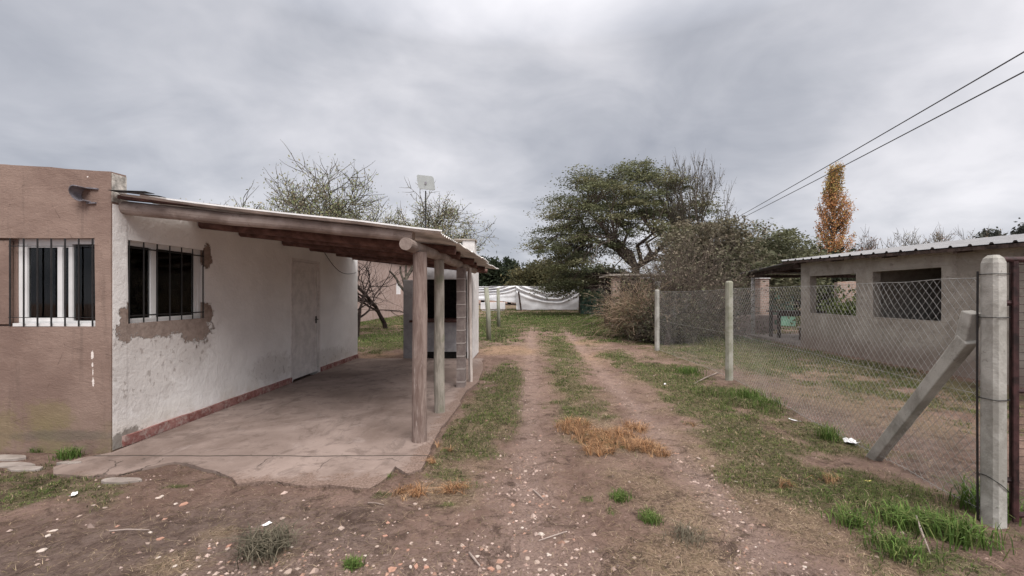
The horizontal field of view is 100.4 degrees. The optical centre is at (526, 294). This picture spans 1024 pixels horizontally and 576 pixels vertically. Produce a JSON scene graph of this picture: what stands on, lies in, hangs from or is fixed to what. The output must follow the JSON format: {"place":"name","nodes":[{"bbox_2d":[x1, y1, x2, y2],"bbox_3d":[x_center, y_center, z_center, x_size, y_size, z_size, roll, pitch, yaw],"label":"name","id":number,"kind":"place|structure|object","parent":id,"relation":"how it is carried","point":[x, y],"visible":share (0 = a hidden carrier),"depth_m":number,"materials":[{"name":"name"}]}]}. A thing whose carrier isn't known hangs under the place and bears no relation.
{"place":"outdoors","nodes":[
{"label":"outdoors","id":0,"kind":"place"},
{"bbox_2d":[51,358,483,489],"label":"concrete floor","id":1,"kind":"structure","parent":0,"point":[347,425],"depth_m":4.32,"materials":[{"name":"grey concrete"}]},
{"bbox_2d":[109,190,498,442],"bbox_3d":[-2.285,0.268,6.704,3.344,2.469,5.669,0,0,0],"label":"carport","id":2,"kind":"object","parent":1,"relation":"on","point":[420,250],"visible":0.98,"depth_m":4.17,"materials":[{"name":"brown wood"}]},
{"bbox_2d":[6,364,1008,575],"bbox_3d":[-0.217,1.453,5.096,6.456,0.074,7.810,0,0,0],"label":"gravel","id":3,"kind":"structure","parent":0,"point":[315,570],"depth_m":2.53,"materials":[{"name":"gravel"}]},
{"bbox_2d":[469,552,480,565],"bbox_3d":[-0.289,1.441,2.329,0.016,0.019,0.126,0,0,-33],"label":"stick","id":4,"kind":"object","parent":3,"relation":"on","point":[472,556],"visible":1,"depth_m":2.32,"materials":[{"name":"beige wood"}]},
{"bbox_2d":[0,300,1023,575],"bbox_3d":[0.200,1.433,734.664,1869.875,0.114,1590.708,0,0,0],"label":"ground","id":5,"kind":"structure","parent":0,"point":[142,500],"depth_m":3.01,"materials":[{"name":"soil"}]},
{"bbox_2d":[0,454,25,460],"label":"paving stone","id":6,"kind":"object","parent":5,"relation":"on","point":[7,457],"visible":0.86,"depth_m":3.73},
{"bbox_2d":[0,462,34,467],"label":"paving stone","id":7,"kind":"object","parent":5,"relation":"on","point":[8,464],"visible":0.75,"depth_m":3.58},
{"bbox_2d":[7,466,42,471],"bbox_3d":[-4.141,1.451,3.514,0.281,0.058,0.091,0,0,0],"label":"paving stone","id":8,"kind":"object","parent":5,"relation":"on","point":[26,468],"visible":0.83,"depth_m":3.50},
{"bbox_2d":[25,447,42,452],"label":"grass tuft","id":9,"kind":"object","parent":5,"relation":"on","point":[33,451],"visible":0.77,"depth_m":3.96,"materials":[{"name":"green plant"}]},
{"bbox_2d":[43,444,91,462],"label":"grass tuft","id":10,"kind":"object","parent":5,"relation":"on","point":[71,453],"visible":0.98,"depth_m":3.78,"materials":[{"name":"green plant"}]},
{"bbox_2d":[56,461,81,464],"bbox_3d":[-3.898,1.451,3.635,0.203,0.058,0.057,0,0,0],"label":"paving stone","id":11,"kind":"object","parent":5,"relation":"on","point":[67,462],"visible":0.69,"depth_m":3.62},
{"bbox_2d":[101,477,141,484],"bbox_3d":[-3.125,1.451,3.291,0.305,0.058,0.088,0,0,0],"label":"paving stone","id":12,"kind":"object","parent":5,"relation":"on","point":[118,480],"visible":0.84,"depth_m":3.27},
{"bbox_2d":[109,529,149,531],"bbox_3d":[-2.429,1.436,2.608,0.224,0.015,0.008,0,0,-6],"label":"stick","id":13,"kind":"object","parent":5,"relation":"on","point":[128,529],"visible":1,"depth_m":2.60,"materials":[{"name":"beige wood"}]},
{"bbox_2d":[0,164,357,453],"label":"house","id":14,"kind":"structure","parent":5,"relation":"on","point":[119,330],"depth_m":4.21,"materials":[{"name":"white paint"}]},
{"bbox_2d":[19,239,94,322],"bbox_3d":[-4.410,-0.118,4.055,0.780,0.825,0.050,0,0,0],"label":"window","id":15,"kind":"structure","parent":14,"relation":"in","point":[30,252],"depth_m":4.05,"materials":[{"name":"white metal"}]},
{"bbox_2d":[130,241,199,322],"bbox_3d":[-3.948,-0.128,4.635,0.045,0.815,0.990,0,0,0],"label":"window","id":16,"kind":"structure","parent":14,"relation":"in","point":[136,255],"depth_m":4.64,"materials":[{"name":"black glass"}]},
{"bbox_2d":[291,257,319,380],"bbox_3d":[-3.914,0.402,7.480,0.151,2.035,0.970,0,0,0],"label":"door","id":17,"kind":"structure","parent":14,"relation":"in","point":[305,277],"depth_m":7.48,"materials":[{"name":"white paint"}]},
{"bbox_2d":[203,517,334,569],"bbox_3d":[-1.450,1.386,2.361,0.652,0.139,0.560,0,0,0],"label":"dead weed","id":18,"kind":"object","parent":5,"relation":"on","point":[260,543],"visible":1,"depth_m":2.38,"materials":[{"name":"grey plant"}]},
{"bbox_2d":[283,569,291,574],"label":"tile shard","id":19,"kind":"object","parent":5,"relation":"on","point":[288,571],"visible":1,"depth_m":2.22,"materials":[{"name":"stone"}]},
{"bbox_2d":[180,139,409,293],"bbox_3d":[-6.927,-1.386,13.694,7.328,5.893,6.480,0,0,0],"label":"bare tree","id":20,"kind":"object","parent":5,"relation":"on","point":[301,201],"visible":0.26,"depth_m":12.51,"materials":[{"name":"green plant"}]},
{"bbox_2d":[339,551,368,571],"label":"grass tuft","id":21,"kind":"object","parent":5,"relation":"on","point":[352,561],"visible":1,"depth_m":2.26,"materials":[{"name":"green plant"}]},
{"bbox_2d":[358,264,387,328],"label":"bare tree","id":22,"kind":"object","parent":5,"relation":"on","point":[381,317],"visible":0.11,"depth_m":17.71,"materials":[{"name":"brown plant"}]},
{"bbox_2d":[358,261,409,336],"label":"bare tree","id":23,"kind":"object","parent":5,"relation":"on","point":[360,316],"visible":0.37,"depth_m":14.98,"materials":[{"name":"brown plant"}]},
{"bbox_2d":[358,260,411,321],"bbox_3d":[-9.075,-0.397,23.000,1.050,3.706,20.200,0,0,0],"label":"neighbour house","id":24,"kind":"structure","parent":5,"relation":"on","point":[395,295],"depth_m":26.07,"materials":[{"name":"beige paint"}]},
{"bbox_2d":[396,282,400,293],"bbox_3d":[-8.880,-0.450,29.000,0.240,0.800,1.200,0,0,0],"label":"window","id":25,"kind":"structure","parent":24,"relation":"in","point":[398,290],"depth_m":28.99,"materials":[{"name":"white glass"}]},
{"bbox_2d":[388,567,396,572],"bbox_3d":[-0.709,1.452,2.254,0.048,0.008,0.043,7,2,-22],"label":"tile shard","id":26,"kind":"object","parent":5,"relation":"on","point":[391,569],"visible":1,"depth_m":2.25,"materials":[{"name":"ceramic"}]},
{"bbox_2d":[417,175,434,227],"bbox_3d":[-2.580,-0.804,10.912,0.453,4.507,0.110,0,0,0],"label":"antenna","id":27,"kind":"object","parent":5,"relation":"on","point":[425,182],"visible":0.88,"depth_m":10.89,"materials":[{"name":"white metal"}]},
{"bbox_2d":[380,177,495,290],"bbox_3d":[-4.515,-1.398,15.800,6.892,5.954,4.141,0,0,29],"label":"bare tree","id":28,"kind":"object","parent":5,"relation":"on","point":[448,214],"visible":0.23,"depth_m":15.46,"materials":[{"name":"green plant"}]},
{"bbox_2d":[403,239,478,357],"bbox_3d":[-2.000,0.070,10.225,1.600,2.760,1.250,0,0,0],"label":"barbecue shelter","id":29,"kind":"object","parent":5,"relation":"on","point":[450,296],"visible":0.38,"depth_m":9.69,"materials":[{"name":"grey paint"}]},
{"bbox_2d":[484,287,490,339],"bbox_3d":[-1.257,0.628,13.647,0.240,1.746,0.156,0,0,0],"label":"wooden pole","id":30,"kind":"object","parent":5,"relation":"on","point":[488,315],"visible":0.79,"depth_m":13.58,"materials":[{"name":"grey wood"}]},
{"bbox_2d":[481,302,504,310],"bbox_3d":[-3.016,1.060,37.900,2.171,0.780,0.400,0,0,0],"label":"feed trough","id":31,"kind":"object","parent":5,"relation":"on","point":[493,306],"visible":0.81,"depth_m":37.70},
{"bbox_2d":[478,249,510,301],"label":"distant tree","id":32,"kind":"object","parent":5,"relation":"on","point":[491,277],"visible":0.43,"depth_m":60.34,"materials":[{"name":"green plant"}]},
{"bbox_2d":[497,288,499,326],"bbox_3d":[-1.245,0.598,18.710,0.174,1.806,0.150,0,0,0],"label":"wooden pole","id":33,"kind":"object","parent":5,"relation":"on","point":[498,307],"visible":0.79,"depth_m":18.65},
{"bbox_2d":[499,256,524,303],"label":"distant tree","id":34,"kind":"object","parent":5,"relation":"on","point":[510,263],"visible":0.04,"depth_m":65.36,"materials":[{"name":"green plant"}]},
{"bbox_2d":[518,292,521,310],"bbox_3d":[-0.627,0.575,38.250,0.379,1.769,0.140,0,0,0],"label":"fence post","id":35,"kind":"object","parent":5,"relation":"on","point":[519,301],"visible":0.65,"depth_m":38.20,"materials":[{"name":"grey wood"}]},
{"bbox_2d":[504,255,538,285],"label":"distant tree","id":36,"kind":"object","parent":5,"relation":"on","point":[516,271],"visible":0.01,"depth_m":58.70,"materials":[{"name":"green plant"}]},
{"bbox_2d":[498,254,582,286],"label":"drooping tree","id":37,"kind":"object","parent":5,"relation":"on","point":[528,273],"visible":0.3,"depth_m":40.62,"materials":[{"name":"green plant"}]},
{"bbox_2d":[539,531,565,540],"bbox_3d":[0.153,1.448,2.558,0.178,0.020,0.014,0,0,-23],"label":"stick","id":38,"kind":"object","parent":5,"relation":"on","point":[553,535],"visible":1,"depth_m":2.56,"materials":[{"name":"beige wood"}]},
{"bbox_2d":[580,288,603,313],"bbox_3d":[5.270,0.457,31.047,2.816,1.885,0.170,0,0,19],"label":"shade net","id":39,"kind":"object","parent":5,"relation":"on","point":[583,305],"visible":0.41,"depth_m":31.27,"materials":[{"name":"green fabric"}]},
{"bbox_2d":[581,272,627,288],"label":"dark shed","id":40,"kind":"structure","parent":5,"relation":"on","point":[596,283],"depth_m":37.00,"materials":[{"name":"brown wood"}]},
{"bbox_2d":[583,259,629,275],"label":"distant tree","id":41,"kind":"object","parent":5,"relation":"on","point":[598,269],"visible":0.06,"depth_m":58.23,"materials":[{"name":"green plant"}]},
{"bbox_2d":[608,487,634,502],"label":"grass tuft","id":42,"kind":"object","parent":5,"relation":"on","point":[618,497],"visible":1,"depth_m":3.02,"materials":[{"name":"green plant"}]},
{"bbox_2d":[511,154,742,300],"bbox_3d":[6.891,-3.880,30.207,16.138,11.083,13.783,0,0,0],"label":"spreading tree","id":43,"kind":"object","parent":5,"relation":"on","point":[569,256],"visible":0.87,"depth_m":28.02,"materials":[{"name":"green plant"}]},
{"bbox_2d":[599,273,669,326],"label":"brick shed","id":44,"kind":"structure","parent":5,"relation":"on","point":[606,278],"depth_m":20.00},
{"bbox_2d":[580,269,702,341],"bbox_3d":[3.794,0.372,14.054,3.982,2.549,4.477,0,0,0],"label":"dry vine","id":45,"kind":"object","parent":5,"relation":"on","point":[615,318],"visible":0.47,"depth_m":13.77,"materials":[{"name":"brown plant"}]},
{"bbox_2d":[636,507,668,526],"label":"grass tuft","id":46,"kind":"object","parent":5,"relation":"on","point":[651,519],"visible":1,"depth_m":2.74,"materials":[{"name":"green plant"}]},
{"bbox_2d":[655,290,658,350],"bbox_3d":[3.370,0.705,11.050,0.110,1.690,0.110,0,0,0],"label":"concrete post","id":47,"kind":"object","parent":5,"relation":"on","point":[656,319],"visible":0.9,"depth_m":11.00,"materials":[{"name":"grey concrete"}]},
{"bbox_2d":[599,278,740,345],"bbox_3d":[4.242,0.524,13.341,4.022,2.271,4.399,0,0,0],"label":"bush","id":48,"kind":"object","parent":5,"relation":"on","point":[647,334],"visible":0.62,"depth_m":12.70,"materials":[{"name":"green plant"}]},
{"bbox_2d":[624,261,720,344],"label":"dead stump tree","id":49,"kind":"object","parent":5,"relation":"on","point":[666,341],"visible":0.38,"depth_m":13.48,"materials":[{"name":"brown plant"}]},
{"bbox_2d":[569,211,800,347],"bbox_3d":[5.245,-0.499,15.400,7.721,4.682,8.440,0,0,0],"label":"thorn thicket","id":50,"kind":"object","parent":5,"relation":"on","point":[707,286],"visible":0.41,"depth_m":14.41,"materials":[{"name":"green plant"}]},
{"bbox_2d":[667,364,706,375],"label":"grass tuft","id":51,"kind":"object","parent":5,"relation":"on","point":[687,370],"visible":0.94,"depth_m":7.85,"materials":[{"name":"green plant"}]},
{"bbox_2d":[661,519,714,549],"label":"dead weed","id":52,"kind":"object","parent":5,"relation":"on","point":[681,534],"visible":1,"depth_m":2.54,"materials":[{"name":"grey plant"}]},
{"bbox_2d":[643,150,739,247],"bbox_3d":[10.455,-3.932,27.043,5.465,11.036,4.671,0,0,44],"label":"bare tree","id":53,"kind":"object","parent":5,"relation":"on","point":[680,211],"visible":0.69,"depth_m":27.08,"materials":[{"name":"grey plant"}]},
{"bbox_2d":[658,289,724,375],"bbox_3d":[3.423,0.660,9.175,0.068,1.516,3.593,0,0,-1],"label":"chain link fence","id":54,"kind":"object","parent":5,"relation":"on","point":[692,327],"visible":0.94,"depth_m":8.80,"materials":[{"name":"metal"}]},
{"bbox_2d":[644,233,752,310],"bbox_3d":[8.131,-0.715,21.167,5.385,4.730,5.342,0,0,0],"label":"yard tree","id":55,"kind":"object","parent":5,"relation":"on","point":[687,251],"visible":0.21,"depth_m":20.22,"materials":[{"name":"green plant"}]},
{"bbox_2d":[645,212,782,300],"bbox_3d":[9.687,-1.218,21.924,7.665,5.770,7.416,0,0,12],"label":"yard tree","id":56,"kind":"object","parent":5,"relation":"on","point":[711,228],"visible":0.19,"depth_m":20.88,"materials":[{"name":"green plant"}]},
{"bbox_2d":[725,281,732,380],"bbox_3d":[3.460,0.655,7.300,0.112,1.790,0.112,0,0,0],"label":"concrete post","id":57,"kind":"object","parent":5,"relation":"on","point":[728,330],"visible":0.88,"depth_m":7.25,"materials":[{"name":"grey concrete"}]},
{"bbox_2d":[725,383,774,400],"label":"grass tuft","id":58,"kind":"object","parent":5,"relation":"on","point":[744,393],"visible":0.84,"depth_m":5.98,"materials":[{"name":"green plant"}]},
{"bbox_2d":[733,315,776,333],"bbox_3d":[8.322,1.095,15.700,1.880,0.710,0.200,0,0,0],"label":"brick stack","id":59,"kind":"object","parent":5,"relation":"on","point":[762,323],"visible":0.4,"depth_m":15.60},
{"bbox_2d":[718,296,793,320],"bbox_3d":[11.250,0.507,23.250,7.676,1.785,0.191,0,0,-11],"label":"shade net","id":60,"kind":"object","parent":5,"relation":"on","point":[790,306],"visible":0.02,"depth_m":23.87,"materials":[{"name":"fabric"}]},
{"bbox_2d":[697,240,824,320],"bbox_3d":[10.357,-0.485,19.955,6.972,4.300,5.650,0,0,0],"label":"yard tree","id":61,"kind":"object","parent":5,"relation":"on","point":[777,283],"visible":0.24,"depth_m":19.23,"materials":[{"name":"green plant"}]},
{"bbox_2d":[755,278,770,314],"bbox_3d":[9.475,0.365,17.200,0.430,2.170,0.480,0,0,0],"label":"chimney","id":62,"kind":"object","parent":5,"relation":"on","point":[764,284],"visible":0.36,"depth_m":17.00,"materials":[{"name":"brown brick"}]},
{"bbox_2d":[743,391,796,408],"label":"grass tuft","id":63,"kind":"object","parent":5,"relation":"on","point":[776,402],"visible":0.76,"depth_m":5.57,"materials":[{"name":"green plant"}]},
{"bbox_2d":[773,312,795,325],"bbox_3d":[11.975,1.120,19.850,0.790,0.660,0.540,0,0,0],"label":"storage box","id":64,"kind":"object","parent":5,"relation":"on","point":[784,321],"visible":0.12,"depth_m":19.60,"materials":[{"name":"green paint"}]},
{"bbox_2d":[718,218,851,303],"bbox_3d":[13.898,-1.325,23.806,7.194,5.951,7.326,0,0,-30],"label":"yard tree","id":65,"kind":"object","parent":5,"relation":"on","point":[785,243],"visible":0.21,"depth_m":22.52,"materials":[{"name":"green plant"}]},
{"bbox_2d":[787,237,855,310],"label":"yard tree","id":66,"kind":"object","parent":5,"relation":"on","point":[832,281],"visible":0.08,"depth_m":30.86,"materials":[{"name":"green plant"}]},
{"bbox_2d":[789,284,855,325],"bbox_3d":[12.991,0.625,17.461,3.599,2.192,3.600,0,0,0],"label":"shrub","id":67,"kind":"object","parent":5,"relation":"on","point":[831,308],"visible":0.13,"depth_m":17.18,"materials":[{"name":"green plant"}]},
{"bbox_2d":[794,244,858,309],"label":"yard tree","id":68,"kind":"object","parent":5,"relation":"on","point":[852,250],"depth_m":33.03,"materials":[{"name":"green plant"}]},
{"bbox_2d":[807,421,848,441],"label":"grass tuft","id":69,"kind":"object","parent":5,"relation":"on","point":[825,434],"visible":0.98,"depth_m":4.29,"materials":[{"name":"green plant"}]},
{"bbox_2d":[813,161,858,254],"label":"poplar","id":70,"kind":"object","parent":5,"relation":"on","point":[832,197],"visible":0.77,"depth_m":59.44,"materials":[{"name":"orange plant"}]},
{"bbox_2d":[834,281,855,303],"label":"brick wall","id":71,"kind":"structure","parent":5,"relation":"on","point":[843,285],"depth_m":18.20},
{"bbox_2d":[819,498,882,534],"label":"grass tuft","id":72,"kind":"object","parent":5,"relation":"on","point":[859,520],"visible":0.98,"depth_m":2.67,"materials":[{"name":"green plant"}]},
{"bbox_2d":[843,437,859,443],"bbox_3d":[3.176,1.434,4.186,0.108,0.039,0.150,0,0,19],"label":"plastic scrap","id":73,"kind":"object","parent":5,"relation":"on","point":[848,441],"visible":0.87,"depth_m":4.21,"materials":[{"name":"white plastic"}]},
{"bbox_2d":[731,278,979,508],"bbox_3d":[3.203,0.650,4.990,0.052,1.535,4.491,0,0,6],"label":"chain link fence","id":74,"kind":"object","parent":5,"relation":"on","point":[956,389],"visible":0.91,"depth_m":3.98,"materials":[{"name":"metal"}]},
{"bbox_2d":[823,224,888,251],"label":"bare tree","id":75,"kind":"object","parent":5,"relation":"on","point":[868,247],"visible":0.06,"depth_m":44.57,"materials":[{"name":"grey plant"}]},
{"bbox_2d":[739,234,1023,387],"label":"outbuilding","id":76,"kind":"structure","parent":5,"relation":"on","point":[944,261],"depth_m":9.50,"materials":[{"name":"concrete"}]},
{"bbox_2d":[766,310,825,337],"bbox_3d":[8.825,0.955,14.025,1.550,0.870,0.650,0,0,0],"label":"table","id":77,"kind":"object","parent":76,"relation":"on","point":[778,323],"visible":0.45,"depth_m":13.76,"materials":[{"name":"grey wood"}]},
{"bbox_2d":[850,525,951,568],"bbox_3d":[2.075,1.393,2.398,0.420,0.118,0.351,0,0,0],"label":"grass tuft","id":78,"kind":"object","parent":5,"relation":"on","point":[896,547],"visible":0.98,"depth_m":2.37,"materials":[{"name":"green plant"}]},
{"bbox_2d":[868,496,950,538],"bbox_3d":[2.360,1.387,2.658,0.526,0.138,0.419,0,0,-26],"label":"grass tuft","id":79,"kind":"object","parent":5,"relation":"on","point":[901,511],"visible":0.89,"depth_m":2.66,"materials":[{"name":"green plant"}]},
{"bbox_2d":[880,228,950,247],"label":"bare tree","id":80,"kind":"object","parent":5,"relation":"on","point":[908,242],"visible":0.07,"depth_m":45.21,"materials":[{"name":"grey plant"}]},
{"bbox_2d":[866,310,979,460],"bbox_3d":[2.997,0.814,3.305,0.088,1.428,1.156,0,0,11],"label":"brace post","id":81,"kind":"object","parent":5,"relation":"on","point":[954,356],"visible":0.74,"depth_m":3.09,"materials":[{"name":"concrete"}]},
{"bbox_2d":[915,515,930,553],"bbox_3d":[2.318,1.400,2.500,0.015,0.058,0.374,0,0,34],"label":"stick","id":82,"kind":"object","parent":5,"relation":"on","point":[923,536],"visible":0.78,"depth_m":2.47,"materials":[{"name":"beige wood"}]},
{"bbox_2d":[887,491,1015,560],"bbox_3d":[2.518,1.372,2.539,0.565,0.162,0.556,0,0,39],"label":"grass tuft","id":83,"kind":"object","parent":5,"relation":"on","point":[955,533],"visible":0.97,"depth_m":2.48,"materials":[{"name":"green plant"}]},
{"bbox_2d":[911,222,1006,243],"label":"bare tree","id":84,"kind":"object","parent":5,"relation":"on","point":[942,237],"visible":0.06,"depth_m":44.51,"materials":[{"name":"grey plant"}]},
{"bbox_2d":[976,271,978,519],"bbox_3d":[2.866,0.640,2.715,0.016,1.580,0.010,0,0,0],"label":"steel rod","id":85,"kind":"object","parent":5,"relation":"on","point":[977,414],"visible":1,"depth_m":2.71,"materials":[{"name":"black metal"}]},
{"bbox_2d":[934,471,1023,526],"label":"grass tuft","id":86,"kind":"object","parent":5,"relation":"on","point":[963,496],"visible":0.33,"depth_m":2.88,"materials":[{"name":"green plant"}]},
{"bbox_2d":[973,228,994,237],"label":"eucalyptus","id":87,"kind":"object","parent":5,"relation":"on","point":[983,231],"visible":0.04,"depth_m":54.28,"materials":[{"name":"green plant"}]},
{"bbox_2d":[980,255,1006,528],"bbox_3d":[2.930,0.650,2.680,0.098,1.800,0.098,0,0,-8],"label":"concrete post","id":88,"kind":"object","parent":5,"relation":"on","point":[993,386],"visible":0.94,"depth_m":2.64,"materials":[{"name":"grey concrete"}]},
{"bbox_2d":[978,396,1009,400],"bbox_3d":[2.930,0.650,2.680,0.120,0.005,0.120,0,0,0],"label":"tie wire","id":89,"kind":"object","parent":88,"relation":"attached to","point":[994,400],"visible":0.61,"depth_m":2.64,"materials":[{"name":"black metal"}]},
{"bbox_2d":[979,473,1010,492],"bbox_3d":[2.930,1.180,2.680,0.119,0.104,0.120,0,0,0],"label":"tie wire","id":90,"kind":"object","parent":88,"relation":"attached to","point":[997,482],"visible":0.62,"depth_m":2.63,"materials":[{"name":"black metal"}]},
{"bbox_2d":[979,316,1010,317],"bbox_3d":[2.930,0.140,2.680,0.120,0.005,0.120,0,0,0],"label":"tie wire","id":91,"kind":"object","parent":88,"relation":"attached to","point":[995,317],"visible":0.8,"depth_m":2.63,"materials":[{"name":"black metal"}]},
{"bbox_2d":[1004,257,1023,521],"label":"gate","id":92,"kind":"structure","parent":88,"relation":"attached to","point":[1015,391],"depth_m":2.63,"materials":[{"name":"red metal"}]},
{"bbox_2d":[978,227,1017,236],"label":"eucalyptus","id":93,"kind":"object","parent":5,"relation":"on","point":[998,232],"visible":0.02,"depth_m":53.90,"materials":[{"name":"green plant"}]},
{"bbox_2d":[1010,217,1023,234],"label":"eucalyptus","id":94,"kind":"object","parent":5,"relation":"on","point":[1020,230],"visible":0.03,"depth_m":54.81,"materials":[{"name":"green plant"}]},
{"bbox_3d":[4.853,0.400,38.400,0.248,2.105,0.200,0,0,0],"label":"fence post","id":95,"kind":"object","parent":5,"relation":"on","visible":0},
{"bbox_2d":[516,286,578,309],"bbox_3d":[1.882,0.282,38.418,5.702,2.194,0.327,0,0,0],"label":"tarp","id":96,"kind":"object","parent":95,"relation":"attached to","point":[530,301],"visible":0.84,"depth_m":38.42,"materials":[{"name":"white plastic"}]},
{"bbox_2d":[479,286,515,302],"bbox_3d":[-4.097,-0.043,38.597,6.268,1.584,0.373,0,0,0],"label":"tarp","id":97,"kind":"object","parent":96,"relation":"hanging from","point":[507,293],"visible":0.36,"depth_m":38.57,"materials":[{"name":"white plastic"}]},
{"bbox_2d":[0,309,1023,575],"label":"grass","id":98,"kind":"structure","parent":0,"point":[586,321],"depth_m":5.59,"materials":[{"name":"green plant"}]},
{"bbox_2d":[0,0,1023,273],"label":"sky","id":99,"kind":"structure","parent":0,"point":[488,100],"materials":[{"name":"grey"}]},
{"bbox_2d":[383,414,844,500],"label":"dry grass","id":100,"kind":"structure","parent":0,"point":[595,440],"depth_m":4.03,"materials":[{"name":"beige plant"}]},
{"bbox_2d":[737,71,1023,220],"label":"power line","id":101,"kind":"object","parent":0,"point":[906,133],"visible":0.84,"depth_m":16.34,"materials":[{"name":"black metal"}]},
{"bbox_2d":[740,51,1023,215],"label":"power line","id":102,"kind":"object","parent":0,"point":[908,119],"visible":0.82,"depth_m":16.17,"materials":[{"name":"black metal"}]}
]}

